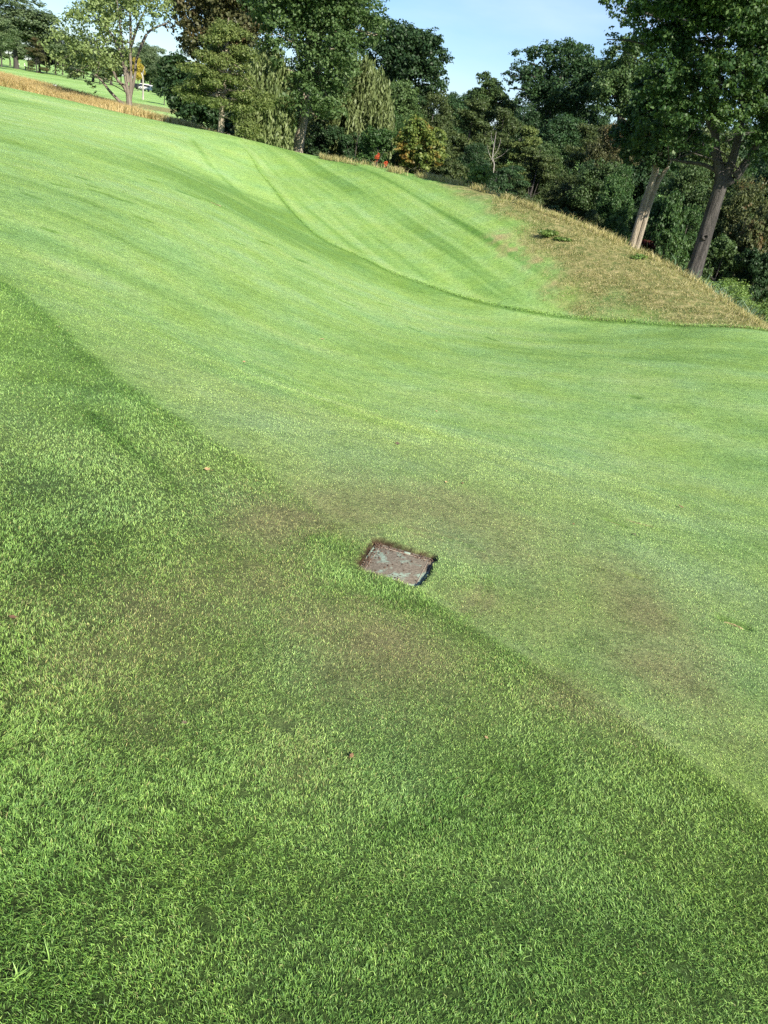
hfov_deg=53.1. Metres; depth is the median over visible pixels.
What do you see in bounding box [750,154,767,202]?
forest tree
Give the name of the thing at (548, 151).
forest tree
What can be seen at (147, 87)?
parked car
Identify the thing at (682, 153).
forest tree
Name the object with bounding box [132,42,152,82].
tree
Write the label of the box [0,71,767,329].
fescue grass
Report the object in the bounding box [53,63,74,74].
tree
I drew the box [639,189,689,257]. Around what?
bush
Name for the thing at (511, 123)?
forest tree
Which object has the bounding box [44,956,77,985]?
grass tuft
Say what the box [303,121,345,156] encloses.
bush
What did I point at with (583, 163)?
forest tree
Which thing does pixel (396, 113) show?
bush
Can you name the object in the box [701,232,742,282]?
bush
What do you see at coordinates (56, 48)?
tree
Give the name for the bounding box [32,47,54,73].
tree
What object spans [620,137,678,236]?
forest tree
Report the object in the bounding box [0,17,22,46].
tree
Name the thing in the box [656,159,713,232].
forest tree
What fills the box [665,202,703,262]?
bush
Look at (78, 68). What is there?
tree
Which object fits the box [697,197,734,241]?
forest tree
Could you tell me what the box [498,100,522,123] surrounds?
forest tree
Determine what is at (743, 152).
forest tree
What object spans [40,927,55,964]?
grass tuft
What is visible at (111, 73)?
tree
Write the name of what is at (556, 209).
bush
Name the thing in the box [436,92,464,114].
forest tree
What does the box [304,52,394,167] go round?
willow tree
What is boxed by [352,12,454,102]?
forest oak
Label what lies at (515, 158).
forest tree
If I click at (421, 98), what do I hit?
forest tree
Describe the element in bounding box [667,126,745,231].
forest tree
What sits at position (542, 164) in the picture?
forest tree
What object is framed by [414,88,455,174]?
forest tree
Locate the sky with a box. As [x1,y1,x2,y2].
[0,0,757,139]
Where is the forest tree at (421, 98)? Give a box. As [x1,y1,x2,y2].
[412,86,436,120]
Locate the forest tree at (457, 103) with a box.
[434,93,480,146]
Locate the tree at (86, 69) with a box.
[74,63,91,78]
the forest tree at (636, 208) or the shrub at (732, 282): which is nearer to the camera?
the shrub at (732, 282)
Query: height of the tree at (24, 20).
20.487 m
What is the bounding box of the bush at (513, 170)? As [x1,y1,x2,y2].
[496,164,530,196]
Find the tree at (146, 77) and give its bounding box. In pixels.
[132,62,148,82]
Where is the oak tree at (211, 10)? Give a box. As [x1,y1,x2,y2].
[159,0,273,117]
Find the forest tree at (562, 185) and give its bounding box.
[538,168,586,217]
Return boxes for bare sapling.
[487,135,501,172]
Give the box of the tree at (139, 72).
[129,58,145,90]
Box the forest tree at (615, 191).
[593,164,635,232]
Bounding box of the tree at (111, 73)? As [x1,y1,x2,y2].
[90,47,128,85]
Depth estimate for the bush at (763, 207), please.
37.12 m
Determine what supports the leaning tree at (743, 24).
on the ground at (450, 237)
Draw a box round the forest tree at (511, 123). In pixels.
[479,106,523,189]
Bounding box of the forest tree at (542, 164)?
[508,146,561,205]
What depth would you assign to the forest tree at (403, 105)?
67.65 m
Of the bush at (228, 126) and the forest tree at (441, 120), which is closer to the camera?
the bush at (228, 126)
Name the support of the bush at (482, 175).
on the ground at (450, 237)
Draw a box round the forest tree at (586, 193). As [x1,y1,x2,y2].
[564,157,632,221]
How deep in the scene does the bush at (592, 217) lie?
34.23 m
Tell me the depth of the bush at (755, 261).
34.34 m
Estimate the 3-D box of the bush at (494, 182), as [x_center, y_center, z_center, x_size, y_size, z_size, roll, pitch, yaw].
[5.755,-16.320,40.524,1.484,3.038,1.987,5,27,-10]
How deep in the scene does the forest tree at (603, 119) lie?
82.13 m
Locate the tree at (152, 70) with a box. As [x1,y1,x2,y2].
[145,58,164,87]
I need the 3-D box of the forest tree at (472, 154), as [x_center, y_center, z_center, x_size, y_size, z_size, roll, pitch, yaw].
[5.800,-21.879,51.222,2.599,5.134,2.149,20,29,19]
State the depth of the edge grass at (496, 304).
21.35 m
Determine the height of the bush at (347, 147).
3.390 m
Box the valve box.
[360,544,434,586]
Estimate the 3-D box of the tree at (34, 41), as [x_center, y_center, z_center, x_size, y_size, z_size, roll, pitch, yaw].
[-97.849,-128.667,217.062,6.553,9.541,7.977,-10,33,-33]
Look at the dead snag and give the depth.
126.48 m
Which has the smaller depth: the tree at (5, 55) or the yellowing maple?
the yellowing maple
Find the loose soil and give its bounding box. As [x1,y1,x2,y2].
[361,543,435,581]
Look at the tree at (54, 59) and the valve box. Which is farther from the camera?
the tree at (54, 59)
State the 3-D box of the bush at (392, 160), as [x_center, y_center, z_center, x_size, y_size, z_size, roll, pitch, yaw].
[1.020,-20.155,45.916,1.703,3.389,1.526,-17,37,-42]
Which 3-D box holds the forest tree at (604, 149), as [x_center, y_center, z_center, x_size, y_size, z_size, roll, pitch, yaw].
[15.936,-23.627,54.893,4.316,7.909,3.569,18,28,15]
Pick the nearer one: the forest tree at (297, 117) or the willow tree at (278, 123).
the willow tree at (278, 123)
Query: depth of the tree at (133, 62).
246.99 m
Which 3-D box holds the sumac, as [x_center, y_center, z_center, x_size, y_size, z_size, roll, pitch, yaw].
[-0.328,-15.948,34.872,0.258,0.672,0.266,10,27,0]
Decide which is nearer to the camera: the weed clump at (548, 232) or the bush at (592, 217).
the weed clump at (548, 232)
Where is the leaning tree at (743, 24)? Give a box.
[598,0,767,277]
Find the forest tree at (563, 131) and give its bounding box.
[528,112,587,176]
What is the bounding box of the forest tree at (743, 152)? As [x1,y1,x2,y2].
[710,120,767,194]
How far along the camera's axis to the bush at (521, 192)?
38.46 m
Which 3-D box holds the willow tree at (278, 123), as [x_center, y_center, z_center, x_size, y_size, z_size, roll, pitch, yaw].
[-6.578,-22.807,42.809,3.955,5.976,4.730,10,27,0]
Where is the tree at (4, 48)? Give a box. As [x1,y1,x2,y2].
[0,33,21,66]
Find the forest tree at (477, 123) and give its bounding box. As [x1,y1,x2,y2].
[445,97,497,162]
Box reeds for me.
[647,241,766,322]
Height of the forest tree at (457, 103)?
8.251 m
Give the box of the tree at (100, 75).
[90,69,109,84]
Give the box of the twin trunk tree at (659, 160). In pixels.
[607,69,704,249]
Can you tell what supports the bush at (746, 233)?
on the ground at (450, 237)
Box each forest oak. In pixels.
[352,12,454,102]
[465,71,517,135]
[500,37,610,140]
[587,35,664,159]
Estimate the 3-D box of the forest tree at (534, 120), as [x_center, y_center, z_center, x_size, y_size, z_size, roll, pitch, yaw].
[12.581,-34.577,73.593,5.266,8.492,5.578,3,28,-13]
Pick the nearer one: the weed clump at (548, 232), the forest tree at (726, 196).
the weed clump at (548, 232)
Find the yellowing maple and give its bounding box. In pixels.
[393,114,450,174]
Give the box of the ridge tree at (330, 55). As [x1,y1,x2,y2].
[236,0,393,152]
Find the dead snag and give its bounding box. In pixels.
[141,67,144,99]
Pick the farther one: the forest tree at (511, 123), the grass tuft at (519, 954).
the forest tree at (511, 123)
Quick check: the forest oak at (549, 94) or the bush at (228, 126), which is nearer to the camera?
the bush at (228, 126)
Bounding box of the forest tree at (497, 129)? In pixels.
[490,111,523,157]
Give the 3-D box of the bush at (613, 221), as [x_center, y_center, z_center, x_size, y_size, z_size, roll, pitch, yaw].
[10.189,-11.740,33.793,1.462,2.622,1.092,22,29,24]
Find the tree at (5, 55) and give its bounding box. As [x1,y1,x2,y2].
[1,45,25,65]
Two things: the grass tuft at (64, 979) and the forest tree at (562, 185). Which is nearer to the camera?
the grass tuft at (64, 979)
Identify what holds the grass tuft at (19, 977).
on the ground at (450, 237)
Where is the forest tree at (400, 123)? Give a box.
[392,114,411,146]
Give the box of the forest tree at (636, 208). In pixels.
[627,191,658,247]
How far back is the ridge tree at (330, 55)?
40.55 m
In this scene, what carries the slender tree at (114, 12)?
on the ground at (450, 237)
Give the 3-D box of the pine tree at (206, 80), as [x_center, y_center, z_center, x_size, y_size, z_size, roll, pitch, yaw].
[-7.785,-21.189,37.815,5.019,5.360,5.013,18,28,16]
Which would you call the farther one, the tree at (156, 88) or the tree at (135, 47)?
the tree at (135, 47)
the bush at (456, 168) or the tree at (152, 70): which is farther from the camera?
the tree at (152, 70)
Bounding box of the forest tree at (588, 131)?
[555,122,602,218]
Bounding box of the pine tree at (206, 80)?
[169,17,278,141]
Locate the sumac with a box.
[374,153,379,165]
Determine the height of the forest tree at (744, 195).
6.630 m
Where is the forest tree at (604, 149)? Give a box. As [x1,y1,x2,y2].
[583,120,639,168]
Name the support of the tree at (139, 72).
on the ground at (450, 237)
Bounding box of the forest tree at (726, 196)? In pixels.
[724,169,755,221]
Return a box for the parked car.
[138,84,152,91]
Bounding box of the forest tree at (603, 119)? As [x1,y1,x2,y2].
[575,113,614,169]
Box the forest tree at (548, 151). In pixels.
[523,142,564,197]
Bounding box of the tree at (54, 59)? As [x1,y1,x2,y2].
[52,38,65,74]
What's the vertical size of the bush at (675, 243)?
3.123 m
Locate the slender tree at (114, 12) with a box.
[37,0,177,106]
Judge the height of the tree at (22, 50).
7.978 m
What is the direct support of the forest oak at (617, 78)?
on the ground at (450, 237)
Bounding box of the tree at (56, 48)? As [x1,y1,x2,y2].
[44,31,80,77]
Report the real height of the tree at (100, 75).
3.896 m
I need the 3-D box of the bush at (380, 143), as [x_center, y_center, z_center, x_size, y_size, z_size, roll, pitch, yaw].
[-0.546,-19.733,42.806,2.080,3.236,2.785,9,27,-1]
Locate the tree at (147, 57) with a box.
[132,42,166,84]
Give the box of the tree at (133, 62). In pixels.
[115,47,140,73]
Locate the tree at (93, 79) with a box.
[71,40,96,81]
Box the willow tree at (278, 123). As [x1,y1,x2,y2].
[233,41,299,150]
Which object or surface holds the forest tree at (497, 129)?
on the ground at (450, 237)
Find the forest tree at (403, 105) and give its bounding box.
[388,78,426,136]
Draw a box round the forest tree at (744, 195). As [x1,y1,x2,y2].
[717,174,767,251]
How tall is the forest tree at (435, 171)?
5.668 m
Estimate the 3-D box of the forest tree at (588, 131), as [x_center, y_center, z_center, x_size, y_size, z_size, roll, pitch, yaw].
[14.486,-25.969,59.326,5.059,7.414,5.446,-2,29,-22]
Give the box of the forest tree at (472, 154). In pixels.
[456,141,492,186]
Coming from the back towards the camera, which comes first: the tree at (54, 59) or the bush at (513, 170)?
the tree at (54, 59)
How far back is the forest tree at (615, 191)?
40.46 m
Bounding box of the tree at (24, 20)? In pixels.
[0,0,66,68]
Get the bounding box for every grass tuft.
[3,962,33,990]
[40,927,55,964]
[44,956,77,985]
[509,943,530,960]
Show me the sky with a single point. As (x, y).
(480, 35)
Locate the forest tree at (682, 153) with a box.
[671,122,704,167]
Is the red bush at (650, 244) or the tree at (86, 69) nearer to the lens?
the red bush at (650, 244)
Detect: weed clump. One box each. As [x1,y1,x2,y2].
[537,228,558,236]
[553,236,572,241]
[630,253,646,259]
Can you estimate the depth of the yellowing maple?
42.27 m
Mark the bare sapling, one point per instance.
(494, 154)
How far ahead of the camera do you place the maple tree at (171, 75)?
57.92 m
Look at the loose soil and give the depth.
3.33 m
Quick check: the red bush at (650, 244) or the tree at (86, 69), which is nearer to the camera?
the red bush at (650, 244)
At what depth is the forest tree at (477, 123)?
54.59 m
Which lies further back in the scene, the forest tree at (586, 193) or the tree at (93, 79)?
the tree at (93, 79)
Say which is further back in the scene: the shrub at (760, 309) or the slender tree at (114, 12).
the slender tree at (114, 12)
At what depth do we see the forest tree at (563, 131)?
66.06 m
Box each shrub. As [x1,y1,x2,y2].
[700,276,728,291]
[716,277,753,297]
[716,288,751,306]
[736,292,767,322]
[745,302,767,321]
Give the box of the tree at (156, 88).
[150,76,167,104]
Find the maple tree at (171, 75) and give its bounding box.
[155,49,227,129]
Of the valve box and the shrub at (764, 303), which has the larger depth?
the shrub at (764, 303)
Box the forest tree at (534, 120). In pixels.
[494,102,543,163]
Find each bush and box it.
[214,109,236,135]
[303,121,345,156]
[336,131,364,162]
[357,125,394,166]
[386,110,398,167]
[390,145,412,173]
[439,156,470,186]
[467,160,495,185]
[485,170,507,194]
[496,164,530,196]
[513,188,543,205]
[548,205,577,219]
[582,208,604,230]
[604,212,630,242]
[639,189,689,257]
[641,239,656,255]
[653,228,690,270]
[665,202,703,262]
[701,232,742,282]
[707,217,765,279]
[732,246,767,303]
[734,198,767,282]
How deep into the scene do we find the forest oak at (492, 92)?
82.12 m
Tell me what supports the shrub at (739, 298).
on the ground at (450, 237)
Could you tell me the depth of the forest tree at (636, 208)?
38.95 m
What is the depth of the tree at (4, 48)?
212.17 m
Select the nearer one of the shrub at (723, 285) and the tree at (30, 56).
the shrub at (723, 285)
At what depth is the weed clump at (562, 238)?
24.56 m
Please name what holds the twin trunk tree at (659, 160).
on the ground at (450, 237)
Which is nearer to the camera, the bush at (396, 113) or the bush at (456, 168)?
the bush at (456, 168)
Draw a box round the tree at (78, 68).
[63,66,82,79]
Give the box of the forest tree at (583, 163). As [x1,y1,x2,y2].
[571,159,594,211]
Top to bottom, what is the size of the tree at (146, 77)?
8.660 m
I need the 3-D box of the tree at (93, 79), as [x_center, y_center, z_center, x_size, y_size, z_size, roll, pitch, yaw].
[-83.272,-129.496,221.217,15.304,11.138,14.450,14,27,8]
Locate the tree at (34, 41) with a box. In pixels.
[25,37,48,73]
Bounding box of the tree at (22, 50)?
[11,44,34,68]
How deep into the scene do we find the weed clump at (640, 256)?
23.48 m
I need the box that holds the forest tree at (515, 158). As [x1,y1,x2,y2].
[499,125,542,183]
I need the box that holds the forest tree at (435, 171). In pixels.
[426,126,457,177]
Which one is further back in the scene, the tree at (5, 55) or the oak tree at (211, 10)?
the tree at (5, 55)
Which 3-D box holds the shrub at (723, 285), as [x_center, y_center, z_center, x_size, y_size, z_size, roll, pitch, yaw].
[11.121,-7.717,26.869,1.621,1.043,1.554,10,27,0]
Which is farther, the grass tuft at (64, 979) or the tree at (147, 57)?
the tree at (147, 57)
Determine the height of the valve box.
0.038 m
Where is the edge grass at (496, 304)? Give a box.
[244,148,767,330]
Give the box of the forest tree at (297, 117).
[290,67,318,128]
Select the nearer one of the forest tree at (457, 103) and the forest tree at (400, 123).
the forest tree at (400, 123)
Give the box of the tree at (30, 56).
[24,23,56,71]
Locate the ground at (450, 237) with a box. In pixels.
[0,57,767,1023]

